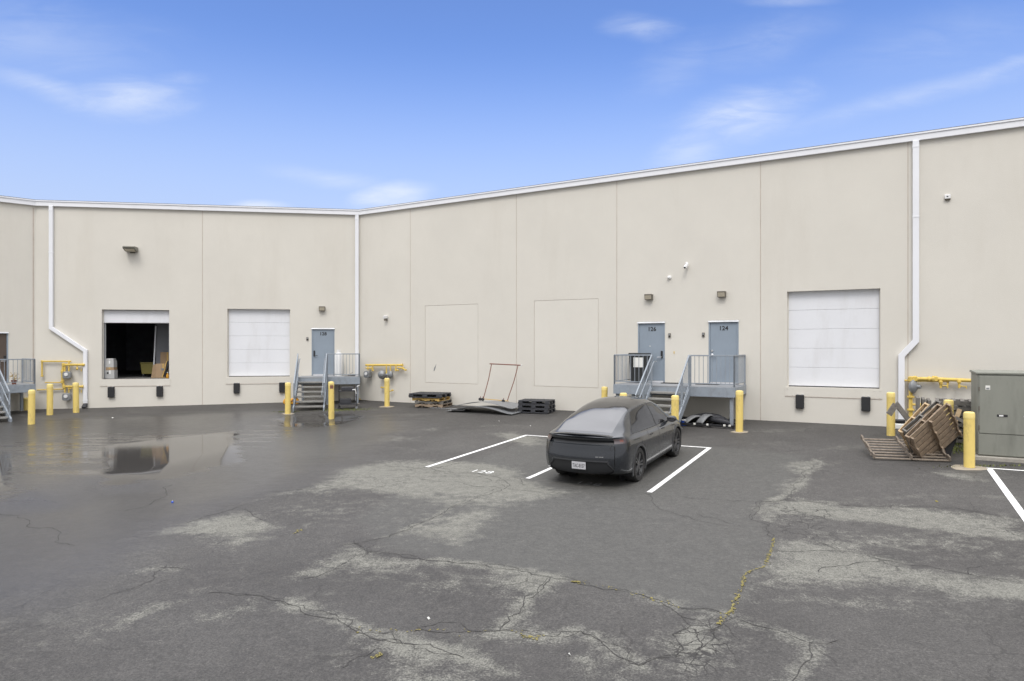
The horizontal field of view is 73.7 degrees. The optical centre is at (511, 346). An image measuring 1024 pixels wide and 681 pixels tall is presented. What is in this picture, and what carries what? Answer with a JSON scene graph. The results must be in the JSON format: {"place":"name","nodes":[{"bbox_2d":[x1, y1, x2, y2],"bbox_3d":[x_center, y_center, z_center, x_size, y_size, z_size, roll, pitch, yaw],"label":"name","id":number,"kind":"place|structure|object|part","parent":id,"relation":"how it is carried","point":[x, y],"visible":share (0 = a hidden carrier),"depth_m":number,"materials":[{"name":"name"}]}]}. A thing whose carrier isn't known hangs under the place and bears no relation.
{"place":"outdoors","nodes":[
{"label":"outdoors","id":0,"kind":"place"},
{"bbox_2d":[162,361,168,377],"bbox_3d":[-15.099,1.002,29.800,0.319,0.743,0.224,0,0,-12],"label":"rolled bundle","id":1,"kind":"object","parent":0,"point":[166,369],"visible":0.96,"depth_m":29.73,"materials":[{"name":"black plastic"}]},
{"bbox_2d":[0,400,1023,680],"bbox_3d":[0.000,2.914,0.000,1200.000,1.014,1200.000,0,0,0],"label":"asphalt ground","id":2,"kind":"structure","parent":0,"point":[310,544],"depth_m":9.72,"materials":[{"name":"grey asphalt"}]},
{"bbox_2d":[0,358,35,421],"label":"stair landing","id":3,"kind":"object","parent":2,"relation":"on","point":[21,388],"visible":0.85,"depth_m":26.66,"materials":[{"name":"grey paint"}]},
{"bbox_2d":[9,373,18,383],"bbox_3d":[-19.610,1.253,26.934,0.374,0.489,0.347,0,0,-12],"label":"potted plant","id":4,"kind":"object","parent":3,"relation":"on","point":[14,380],"visible":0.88,"depth_m":26.91,"materials":[{"name":"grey plant"}]},
{"bbox_2d":[23,397,27,409],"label":"bollard","id":5,"kind":"object","parent":2,"relation":"on","point":[25,403],"visible":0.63,"depth_m":28.02,"materials":[{"name":"yellow metal"}]},
{"bbox_2d":[28,390,35,424],"bbox_3d":[-17.196,2.317,24.434,0.224,1.531,0.224,1,0,-44],"label":"bollard","id":6,"kind":"object","parent":2,"relation":"on","point":[31,407],"visible":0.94,"depth_m":24.34,"materials":[{"name":"yellow metal"}]},
{"bbox_2d":[47,384,52,414],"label":"bollard","id":7,"kind":"object","parent":2,"relation":"on","point":[49,399],"visible":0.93,"depth_m":26.69,"materials":[{"name":"yellow metal"}]},
{"bbox_2d":[72,382,78,412],"bbox_3d":[-17.537,2.205,27.456,0.224,1.499,0.224,-1,0,-31],"label":"bollard","id":8,"kind":"object","parent":2,"relation":"on","point":[75,385],"visible":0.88,"depth_m":27.37,"materials":[{"name":"yellow metal"}]},
{"bbox_2d":[285,382,290,413],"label":"bollard","id":9,"kind":"object","parent":2,"relation":"on","point":[287,397],"visible":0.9,"depth_m":26.73,"materials":[{"name":"yellow metal"}]},
{"bbox_2d":[283,398,298,403],"bbox_3d":[-9.631,2.363,29.776,0.678,0.313,0.354,0,0,-12],"label":"chock","id":10,"kind":"object","parent":2,"relation":"on","point":[297,399],"visible":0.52,"depth_m":29.67,"materials":[{"name":"plastic"}]},
{"bbox_2d":[292,353,360,411],"bbox_3d":[-7.832,1.464,29.136,2.621,2.319,3.362,0,0,-12],"label":"stair landing","id":11,"kind":"object","parent":2,"relation":"on","point":[324,379],"visible":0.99,"depth_m":29.12,"materials":[{"name":"grey paint"}]},
{"bbox_2d":[335,350,342,375],"bbox_3d":[-7.740,0.732,30.473,0.350,1.170,0.350,0,0,-12],"label":"gas cylinder","id":12,"kind":"object","parent":11,"relation":"on","point":[338,363],"visible":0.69,"depth_m":30.33,"materials":[{"name":"white metal"}]},
{"bbox_2d":[328,381,333,418],"bbox_3d":[-6.883,2.219,26.009,0.224,1.759,0.224,0,0,-12],"label":"bollard","id":13,"kind":"object","parent":2,"relation":"on","point":[330,399],"visible":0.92,"depth_m":25.92,"materials":[{"name":"yellow metal"}]},
{"bbox_2d":[338,385,359,408],"bbox_3d":[-6.692,2.073,27.983,0.873,0.957,0.490,0,0,-12],"label":"utility cart","id":14,"kind":"object","parent":2,"relation":"on","point":[344,401],"visible":1,"depth_m":27.83,"materials":[{"name":"black plastic"}]},
{"bbox_2d":[384,378,389,406],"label":"bollard","id":15,"kind":"object","parent":2,"relation":"on","point":[386,392],"visible":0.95,"depth_m":28.30,"materials":[{"name":"yellow metal"}]},
{"bbox_2d":[415,403,451,407],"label":"wooden pallet","id":16,"kind":"object","parent":2,"relation":"on","point":[433,405],"visible":0.82,"depth_m":27.77,"materials":[{"name":"brown wood"}]},
{"bbox_2d":[415,399,451,403],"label":"wooden pallet","id":17,"kind":"object","parent":16,"relation":"on","point":[432,402],"visible":0.77,"depth_m":27.78,"materials":[{"name":"brown wood"}]},
{"bbox_2d":[412,397,449,400],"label":"wooden pallet","id":18,"kind":"object","parent":17,"relation":"on","point":[433,399],"visible":0.82,"depth_m":27.79,"materials":[{"name":"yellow wood"}]},
{"bbox_2d":[408,392,450,397],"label":"plastic pallet","id":19,"kind":"object","parent":18,"relation":"on","point":[429,394],"visible":1,"depth_m":27.78,"materials":[{"name":"black plastic"}]},
{"bbox_2d":[426,435,526,466],"bbox_3d":[-0.799,2.787,18.511,0.110,0.211,4.952,0,0,30],"label":"parking line","id":20,"kind":"object","parent":2,"relation":"on","point":[474,451],"visible":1,"depth_m":18.19,"materials":[{"name":"white paint"}]},
{"bbox_2d":[447,405,527,414],"bbox_3d":[-0.964,2.360,26.128,3.000,0.232,1.210,0,2,28],"label":"metal sheet","id":21,"kind":"object","parent":2,"relation":"on","point":[505,410],"visible":0.94,"depth_m":25.67,"materials":[{"name":"grey metal"}]},
{"bbox_2d":[455,401,517,408],"bbox_3d":[-0.814,2.190,26.328,2.700,0.212,1.210,0,2,27],"label":"metal sheet","id":22,"kind":"object","parent":21,"relation":"on","point":[510,405],"visible":0.94,"depth_m":25.92,"materials":[{"name":"grey metal"}]},
{"bbox_2d":[478,363,521,401],"bbox_3d":[-0.486,1.431,26.710,1.810,1.518,0.383,0,0,29],"label":"rolling rack","id":23,"kind":"object","parent":22,"relation":"on","point":[482,399],"visible":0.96,"depth_m":26.77,"materials":[{"name":"brown metal"}]},
{"bbox_2d":[0,117,1023,426],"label":"warehouse building","id":24,"kind":"structure","parent":2,"relation":"on","point":[802,257],"depth_m":25.89,"materials":[{"name":"paint"}]},
{"bbox_2d":[0,332,8,381],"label":"entry door","id":25,"kind":"structure","parent":24,"relation":"in","point":[3,335],"depth_m":27.55,"materials":[{"name":"brown paint"}]},
{"bbox_2d":[37,360,84,400],"bbox_3d":[-18.812,1.416,28.412,1.818,1.680,0.285,0,0,-12],"label":"gas meter rig","id":26,"kind":"object","parent":24,"relation":"attached to","point":[65,374],"visible":0.98,"depth_m":28.44,"materials":[{"name":"yellow metal"}]},
{"bbox_2d":[48,206,87,407],"bbox_3d":[-18.564,-1.625,28.515,1.455,8.441,0.272,0,0,-12],"label":"downspout","id":27,"kind":"object","parent":24,"relation":"attached to","point":[51,302],"visible":1,"depth_m":28.47,"materials":[{"name":"white metal"}]},
{"bbox_2d":[108,386,114,396],"bbox_3d":[-16.986,1.929,28.927,0.250,0.470,0.110,0,0,-12],"label":"dock bumper","id":28,"kind":"object","parent":24,"relation":"attached to","point":[111,391],"visible":1,"depth_m":28.88,"materials":[{"name":"black rubber"}]},
{"bbox_2d":[106,370,117,378],"bbox_3d":[-17.236,1.203,29.390,0.340,0.362,0.408,0,0,-12],"label":"carton","id":29,"kind":"object","parent":24,"relation":"on","point":[111,374],"visible":0.98,"depth_m":29.21,"materials":[{"name":"white cardboard"}]},
{"bbox_2d":[106,367,116,369],"bbox_3d":[-17.247,0.960,29.390,0.320,0.122,0.404,0,0,-12],"label":"carton","id":30,"kind":"object","parent":29,"relation":"on","point":[111,368],"visible":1,"depth_m":29.21,"materials":[{"name":"cardboard"}]},
{"bbox_2d":[106,361,116,366],"bbox_3d":[-17.252,0.757,29.389,0.320,0.282,0.404,0,0,-12],"label":"carton","id":31,"kind":"object","parent":30,"relation":"on","point":[111,363],"visible":0.85,"depth_m":29.21,"materials":[{"name":"white cardboard"}]},
{"bbox_2d":[122,246,137,252],"bbox_3d":[-16.156,-4.100,28.901,0.470,0.260,0.494,0,0,-12],"label":"floodlight","id":32,"kind":"object","parent":24,"relation":"attached to","point":[132,249],"visible":1,"depth_m":28.79,"materials":[{"name":"brown metal"}]},
{"bbox_2d":[100,310,170,386],"bbox_3d":[-16.096,0.072,29.261,2.758,3.266,0.243,0,0,-12],"label":"dock door","id":33,"kind":"structure","parent":24,"relation":"in","point":[109,316],"depth_m":29.24,"materials":[{"name":"paint"}]},
{"bbox_2d":[140,362,155,376],"bbox_3d":[-16.482,1.054,31.027,0.620,0.654,0.640,0,0,-12],"label":"storage bin","id":34,"kind":"object","parent":24,"relation":"on","point":[146,367],"visible":0.66,"depth_m":30.73,"materials":[{"name":"yellow plastic"}]},
{"bbox_2d":[156,386,162,396],"bbox_3d":[-15.126,1.923,29.309,0.250,0.470,0.110,0,0,-12],"label":"dock bumper","id":35,"kind":"object","parent":24,"relation":"attached to","point":[159,391],"visible":1,"depth_m":29.26,"materials":[{"name":"black rubber"}]},
{"bbox_2d":[151,363,168,377],"bbox_3d":[-15.395,1.073,30.074,0.780,0.622,0.452,0,0,-5],"label":"carton","id":36,"kind":"object","parent":24,"relation":"on","point":[157,370],"visible":0.56,"depth_m":29.94,"materials":[{"name":"cardboard"}]},
{"bbox_2d":[160,352,168,363],"bbox_3d":[-15.505,0.823,30.742,0.600,1.122,0.054,0,0,-12],"label":"cardboard sheet","id":37,"kind":"object","parent":24,"relation":"on","point":[164,357],"visible":0.29,"depth_m":30.69,"materials":[{"name":"brown cardboard"}]},
{"bbox_2d":[233,382,239,392],"bbox_3d":[-12.075,1.824,29.936,0.250,0.470,0.110,0,0,-12],"label":"dock bumper","id":38,"kind":"object","parent":24,"relation":"attached to","point":[236,387],"visible":1,"depth_m":29.88,"materials":[{"name":"black rubber"}]},
{"bbox_2d":[226,309,290,383],"bbox_3d":[-11.204,0.006,30.267,2.743,3.316,0.246,0,0,-12],"label":"dock door","id":39,"kind":"structure","parent":24,"relation":"in","point":[258,339],"depth_m":30.31,"materials":[{"name":"white metal"}]},
{"bbox_2d":[279,382,284,392],"bbox_3d":[-10.209,1.815,30.319,0.250,0.470,0.110,0,0,-12],"label":"dock bumper","id":40,"kind":"object","parent":24,"relation":"attached to","point":[281,387],"visible":0.94,"depth_m":30.27,"materials":[{"name":"black rubber"}]},
{"bbox_2d":[319,306,324,310],"bbox_3d":[-8.519,-1.690,30.618,0.270,0.200,0.202,0,0,-12],"label":"wall lamp","id":41,"kind":"object","parent":24,"relation":"attached to","point":[321,308],"visible":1,"depth_m":30.54,"materials":[{"name":"brown metal"}]},
{"bbox_2d":[311,328,334,375],"bbox_3d":[-8.499,0.242,30.722,1.014,2.137,0.127,0,0,-12],"label":"entry door","id":42,"kind":"structure","parent":24,"relation":"in","point":[323,339],"depth_m":30.73,"materials":[{"name":"blue paint"}]},
{"bbox_2d":[355,215,358,400],"bbox_3d":[-7.019,-1.736,30.885,0.176,8.408,0.272,0,0,-12],"label":"downspout","id":43,"kind":"object","parent":24,"relation":"attached to","point":[356,288],"visible":0.94,"depth_m":30.90,"materials":[{"name":"white metal"}]},
{"bbox_2d":[364,364,406,391],"bbox_3d":[-5.590,1.402,30.053,2.330,1.304,0.343,0,0,29],"label":"gas meter rig","id":44,"kind":"object","parent":24,"relation":"attached to","point":[382,374],"visible":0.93,"depth_m":30.09,"materials":[{"name":"yellow metal"}]},
{"bbox_2d":[644,294,652,299],"bbox_3d":[4.880,-1.762,24.378,0.270,0.200,0.202,0,0,29],"label":"wall lamp","id":45,"kind":"object","parent":24,"relation":"attached to","point":[648,296],"visible":1,"depth_m":24.32,"materials":[{"name":"brown metal"}]},
{"bbox_2d":[637,321,664,381],"bbox_3d":[4.984,0.200,24.433,1.012,2.159,0.127,0,0,29],"label":"entry door","id":46,"kind":"structure","parent":24,"relation":"in","point":[651,335],"depth_m":24.38,"materials":[{"name":"blue paint"}]},
{"bbox_2d":[717,291,725,296],"bbox_3d":[7.105,-1.766,23.141,0.270,0.200,0.202,0,0,29],"label":"wall lamp","id":47,"kind":"object","parent":24,"relation":"attached to","point":[721,293],"visible":1,"depth_m":23.06,"materials":[{"name":"brown metal"}]},
{"bbox_2d":[708,320,738,383],"bbox_3d":[7.186,0.200,23.205,1.017,2.159,0.135,0,0,29],"label":"entry door","id":48,"kind":"structure","parent":24,"relation":"in","point":[723,334],"depth_m":23.24,"materials":[{"name":"blue paint"}]},
{"bbox_2d":[796,394,803,408],"bbox_3d":[9.274,1.770,21.991,0.250,0.470,0.110,0,0,29],"label":"dock bumper","id":49,"kind":"object","parent":24,"relation":"attached to","point":[799,401],"visible":1,"depth_m":21.93,"materials":[{"name":"black rubber"}]},
{"bbox_2d":[785,289,881,399],"bbox_3d":[10.166,-0.078,21.667,2.781,3.415,0.246,0,0,29],"label":"dock door","id":50,"kind":"structure","parent":24,"relation":"in","point":[834,335],"depth_m":21.68,"materials":[{"name":"white metal"}]},
{"bbox_2d":[861,396,870,410],"bbox_3d":[10.925,1.768,21.073,0.250,0.470,0.110,0,0,29],"label":"dock bumper","id":51,"kind":"object","parent":24,"relation":"attached to","point":[865,403],"visible":1,"depth_m":21.03,"materials":[{"name":"black rubber"}]},
{"bbox_2d":[898,140,918,418],"bbox_3d":[11.879,-1.812,20.444,0.557,8.679,0.272,0,0,29],"label":"downspout","id":52,"kind":"object","parent":24,"relation":"attached to","point":[909,347],"visible":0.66,"depth_m":20.39,"materials":[{"name":"white metal"}]},
{"bbox_2d":[905,376,970,416],"bbox_3d":[12.538,1.599,20.012,1.788,1.453,0.406,0,0,29],"label":"gas meter rig","id":53,"kind":"object","parent":24,"relation":"attached to","point":[913,386],"visible":0.92,"depth_m":20.20},
{"bbox_2d":[945,194,950,199],"bbox_3d":[12.796,-4.376,20.053,0.150,0.175,0.074,0,0,29],"label":"security camera","id":54,"kind":"object","parent":24,"relation":"attached to","point":[947,196],"visible":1,"depth_m":20.03,"materials":[{"name":"white plastic"}]},
{"bbox_2d":[518,408,555,413],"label":"plastic pallet","id":55,"kind":"object","parent":2,"relation":"on","point":[543,411],"visible":0.74,"depth_m":25.42,"materials":[{"name":"black plastic"}]},
{"bbox_2d":[518,403,555,408],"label":"plastic pallet","id":56,"kind":"object","parent":55,"relation":"on","point":[527,406],"visible":0.77,"depth_m":25.46,"materials":[{"name":"black plastic"}]},
{"bbox_2d":[518,399,554,404],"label":"plastic pallet","id":57,"kind":"object","parent":56,"relation":"on","point":[537,401],"visible":1,"depth_m":25.44,"materials":[{"name":"black plastic"}]},
{"bbox_2d":[527,467,551,478],"bbox_3d":[1.577,2.788,17.139,0.110,0.211,5.013,0,0,30],"label":"parking line","id":58,"kind":"object","parent":2,"relation":"on","point":[538,473],"visible":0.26,"depth_m":15.48,"materials":[{"name":"white paint"}]},
{"bbox_2d":[601,387,607,397],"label":"bollard","id":59,"kind":"object","parent":2,"relation":"on","point":[604,391],"visible":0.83,"depth_m":23.96,"materials":[{"name":"yellow metal"}]},
{"bbox_2d":[546,396,681,481],"bbox_3d":[2.546,2.029,16.137,2.226,1.682,4.905,0,2,29],"label":"parked car","id":60,"kind":"object","parent":2,"relation":"on","point":[629,438],"visible":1,"depth_m":14.48,"materials":[{"name":"grey paint"}]},
{"bbox_3d":[1.767,1.560,14.735,1.197,0.400,1.023,0,2,29],"label":"rear window","id":61,"kind":"part","parent":60,"relation":"part of","materials":[{"name":"grey glass"}]},
{"bbox_3d":[3.135,1.581,15.675,0.247,0.501,2.879,0,0,29],"label":"side window","id":62,"kind":"part","parent":60,"relation":"part of","materials":[{"name":"black glass"}]},
{"bbox_2d":[528,435,709,447],"bbox_3d":[2.816,2.679,19.317,5.438,0.007,0.090,0,0,28],"label":"parking line","id":63,"kind":"object","parent":2,"relation":"on","point":[681,445],"visible":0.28,"depth_m":18.25,"materials":[{"name":"white paint"}]},
{"bbox_2d":[671,395,678,420],"bbox_3d":[4.775,2.169,20.002,0.224,1.477,0.224,0,1,5],"label":"bollard","id":64,"kind":"object","parent":2,"relation":"on","point":[674,405],"visible":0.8,"depth_m":19.91,"materials":[{"name":"yellow metal"}]},
{"bbox_2d":[647,448,710,491],"bbox_3d":[3.979,2.787,15.810,0.110,0.215,5.174,0,0,29],"label":"parking line","id":65,"kind":"object","parent":2,"relation":"on","point":[665,480],"visible":1,"depth_m":15.34,"materials":[{"name":"white paint"}]},
{"bbox_2d":[613,354,745,424],"bbox_3d":[5.162,1.450,22.158,4.024,2.362,3.790,0,0,29],"label":"stair landing","id":66,"kind":"object","parent":2,"relation":"on","point":[649,389],"visible":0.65,"depth_m":21.86,"materials":[{"name":"grey paint"}]},
{"bbox_2d":[628,353,650,380],"bbox_3d":[4.512,0.757,24.121,0.653,1.048,0.598,0,0,29],"label":"wheelie bin","id":67,"kind":"object","parent":66,"relation":"on","point":[640,364],"visible":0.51,"depth_m":23.88,"materials":[{"name":"plastic"}]},
{"bbox_2d":[683,413,729,424],"bbox_3d":[6.292,2.320,21.928,1.595,0.356,0.369,0,0,40],"label":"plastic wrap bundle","id":68,"kind":"object","parent":2,"relation":"on","point":[718,418],"visible":0.72,"depth_m":21.68,"materials":[{"name":"black plastic"}]},
{"bbox_2d":[682,421,735,427],"bbox_3d":[6.309,2.457,21.680,1.600,0.090,0.890,0,0,29],"label":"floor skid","id":69,"kind":"object","parent":2,"relation":"on","point":[708,423],"visible":0.84,"depth_m":21.41,"materials":[{"name":"black"}]},
{"bbox_2d":[684,415,709,422],"bbox_3d":[5.930,2.332,21.947,0.950,0.242,0.280,0,0,-23],"label":"duct piece","id":70,"kind":"object","parent":69,"relation":"on","point":[689,418],"visible":0.77,"depth_m":21.79,"materials":[{"name":"grey metal"}]},
{"bbox_2d":[696,414,712,423],"bbox_3d":[6.275,2.308,21.827,0.950,0.289,0.280,0,0,-37],"label":"duct piece","id":71,"kind":"object","parent":69,"relation":"on","point":[702,418],"visible":0.73,"depth_m":21.62,"materials":[{"name":"grey metal"}]},
{"bbox_2d":[736,390,742,431],"bbox_3d":[6.804,2.090,20.426,0.224,1.545,0.224,1,0,-28],"label":"bollard","id":72,"kind":"object","parent":2,"relation":"on","point":[739,410],"visible":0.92,"depth_m":20.34,"materials":[{"name":"yellow metal"}]},
{"bbox_2d":[886,392,894,435],"bbox_3d":[10.723,2.056,19.322,0.224,1.522,0.224,0,1,-4],"label":"bollard","id":73,"kind":"object","parent":2,"relation":"on","point":[890,396],"visible":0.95,"depth_m":19.23,"materials":[{"name":"yellow metal"}]},
{"bbox_2d":[860,435,950,461],"bbox_3d":[9.521,2.247,16.474,1.752,0.525,1.350,0,13,15],"label":"wooden pallet","id":74,"kind":"object","parent":2,"relation":"on","point":[904,448],"visible":0.8,"depth_m":16.36,"materials":[{"name":"brown wood"}]},
{"bbox_2d":[886,401,909,421],"bbox_3d":[9.714,1.708,17.035,0.792,0.671,0.071,0,0,-8],"label":"broken plank","id":75,"kind":"object","parent":74,"relation":"on","point":[899,408],"visible":0.82,"depth_m":17.00,"materials":[{"name":"grey wood"}]},
{"bbox_2d":[898,402,932,454],"bbox_3d":[9.793,2.002,16.372,1.000,0.968,0.125,47,-3,-29],"label":"wooden pallet","id":76,"kind":"object","parent":2,"relation":"on","point":[909,420],"visible":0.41,"depth_m":16.19,"materials":[{"name":"brown wood"}]},
{"bbox_2d":[902,400,941,455],"bbox_3d":[9.885,2.007,16.251,1.121,1.100,0.125,-39,29,-3],"label":"wooden pallet","id":77,"kind":"object","parent":2,"relation":"on","point":[914,420],"visible":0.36,"depth_m":16.04,"materials":[{"name":"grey wood"}]},
{"bbox_2d":[915,396,930,428],"bbox_3d":[11.368,1.955,18.888,0.360,1.100,1.000,0,0,29],"label":"upright pallet","id":78,"kind":"object","parent":2,"relation":"on","point":[926,400],"visible":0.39,"depth_m":18.52,"materials":[{"name":"grey wood"}]},
{"bbox_2d":[905,404,954,457],"bbox_3d":[9.886,2.090,16.135,1.100,1.121,0.125,49,-3,-29],"label":"wooden pallet","id":79,"kind":"object","parent":2,"relation":"on","point":[928,414],"visible":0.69,"depth_m":15.95,"materials":[{"name":"brown wood"}]},
{"bbox_2d":[909,403,962,458],"bbox_3d":[9.963,2.111,16.013,1.217,1.188,0.107,-41,29,-3],"label":"wooden pallet","id":80,"kind":"object","parent":2,"relation":"on","point":[938,440],"visible":0.85,"depth_m":15.99,"materials":[{"name":"brown wood"}]},
{"bbox_2d":[952,409,962,422],"bbox_3d":[10.634,1.679,16.194,0.256,0.393,0.232,0,0,0],"label":"broken plank","id":81,"kind":"object","parent":80,"relation":"on","point":[958,413],"visible":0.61,"depth_m":16.29,"materials":[{"name":"brown wood"}]},
{"bbox_2d":[937,432,956,458],"bbox_3d":[10.428,2.445,16.313,0.481,0.774,1.035,0,0,32],"label":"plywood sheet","id":82,"kind":"object","parent":2,"relation":"on","point":[949,448],"visible":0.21,"depth_m":16.30,"materials":[{"name":"black wood"}]},
{"bbox_2d":[944,399,953,424],"bbox_3d":[11.169,2.119,17.455,0.224,1.516,0.224,0,0,-36],"label":"bollard","id":83,"kind":"object","parent":2,"relation":"on","point":[950,402],"visible":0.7,"depth_m":17.37,"materials":[{"name":"yellow metal"}]},
{"bbox_2d":[956,437,962,442],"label":"wooden pallet","id":84,"kind":"object","parent":2,"relation":"on","point":[959,439],"visible":0.06,"depth_m":17.76,"materials":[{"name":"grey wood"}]},
{"bbox_2d":[963,411,974,467],"bbox_3d":[10.130,2.219,15.122,0.224,1.548,0.224,-1,1,-23],"label":"bollard","id":85,"kind":"object","parent":2,"relation":"on","point":[969,437],"visible":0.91,"depth_m":15.03,"materials":[{"name":"yellow metal"}]},
{"bbox_2d":[951,464,986,469],"bbox_3d":[10.125,2.680,15.118,0.707,0.045,0.610,0,0,22],"label":"concrete collar","id":86,"kind":"object","parent":2,"relation":"on","point":[959,467],"visible":0.88,"depth_m":15.04,"materials":[{"name":"beige concrete"}]},
{"bbox_2d":[975,452,1023,462],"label":"cabinet pad","id":87,"kind":"object","parent":2,"relation":"on","point":[999,458],"depth_m":15.70,"materials":[{"name":"concrete"}]},
{"bbox_2d":[970,370,1023,457],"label":"electrical cabinet","id":88,"kind":"object","parent":87,"relation":"on","point":[997,402],"visible":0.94,"depth_m":15.77,"materials":[{"name":"grey metal"}]},
{"bbox_3d":[11.539,1.358,15.602,1.455,1.333,0.035,0,0,29],"label":"door","id":89,"kind":"part","parent":88,"relation":"part of","materials":[{"name":"grey metal"}]},
{"bbox_2d":[987,468,1023,520],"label":"parking line","id":90,"kind":"object","parent":2,"relation":"on","point":[1010,497],"visible":1,"depth_m":12.85,"materials":[{"name":"white paint"}]},
{"bbox_2d":[0,0,1023,208],"label":"sky","id":91,"kind":"structure","parent":0,"point":[333,104],"materials":[{"name":"blue"}]},
{"bbox_2d":[273,407,1020,468],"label":"weeds","id":92,"kind":"object","parent":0,"point":[955,449],"visible":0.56,"depth_m":17.22,"materials":[{"name":"green plant"}]},
{"bbox_2d":[895,419,904,429],"bbox_3d":[11.507,2.319,20.298,0.360,0.300,0.240,0,0,29],"label":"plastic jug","id":93,"kind":"object","parent":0,"point":[899,423],"visible":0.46,"depth_m":20.22,"materials":[{"name":"white plastic"}]},
{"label":"wooden pallet","id":94,"kind":"object","parent":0,"visible":0},
{"bbox_2d":[937,404,970,411],"bbox_3d":[11.980,1.628,18.116,1.220,0.125,1.041,0,0,31],"label":"wooden pallet","id":95,"kind":"object","parent":94,"relation":"on","point":[964,408],"visible":0.2,"depth_m":17.74,"materials":[{"name":"grey wood"}]},
{"bbox_2d":[935,398,970,405],"bbox_3d":[11.951,1.488,18.133,1.220,0.125,1.041,0,0,32],"label":"wooden pallet","id":96,"kind":"object","parent":95,"relation":"on","point":[962,402],"visible":0.44,"depth_m":17.94,"materials":[{"name":"grey wood"}]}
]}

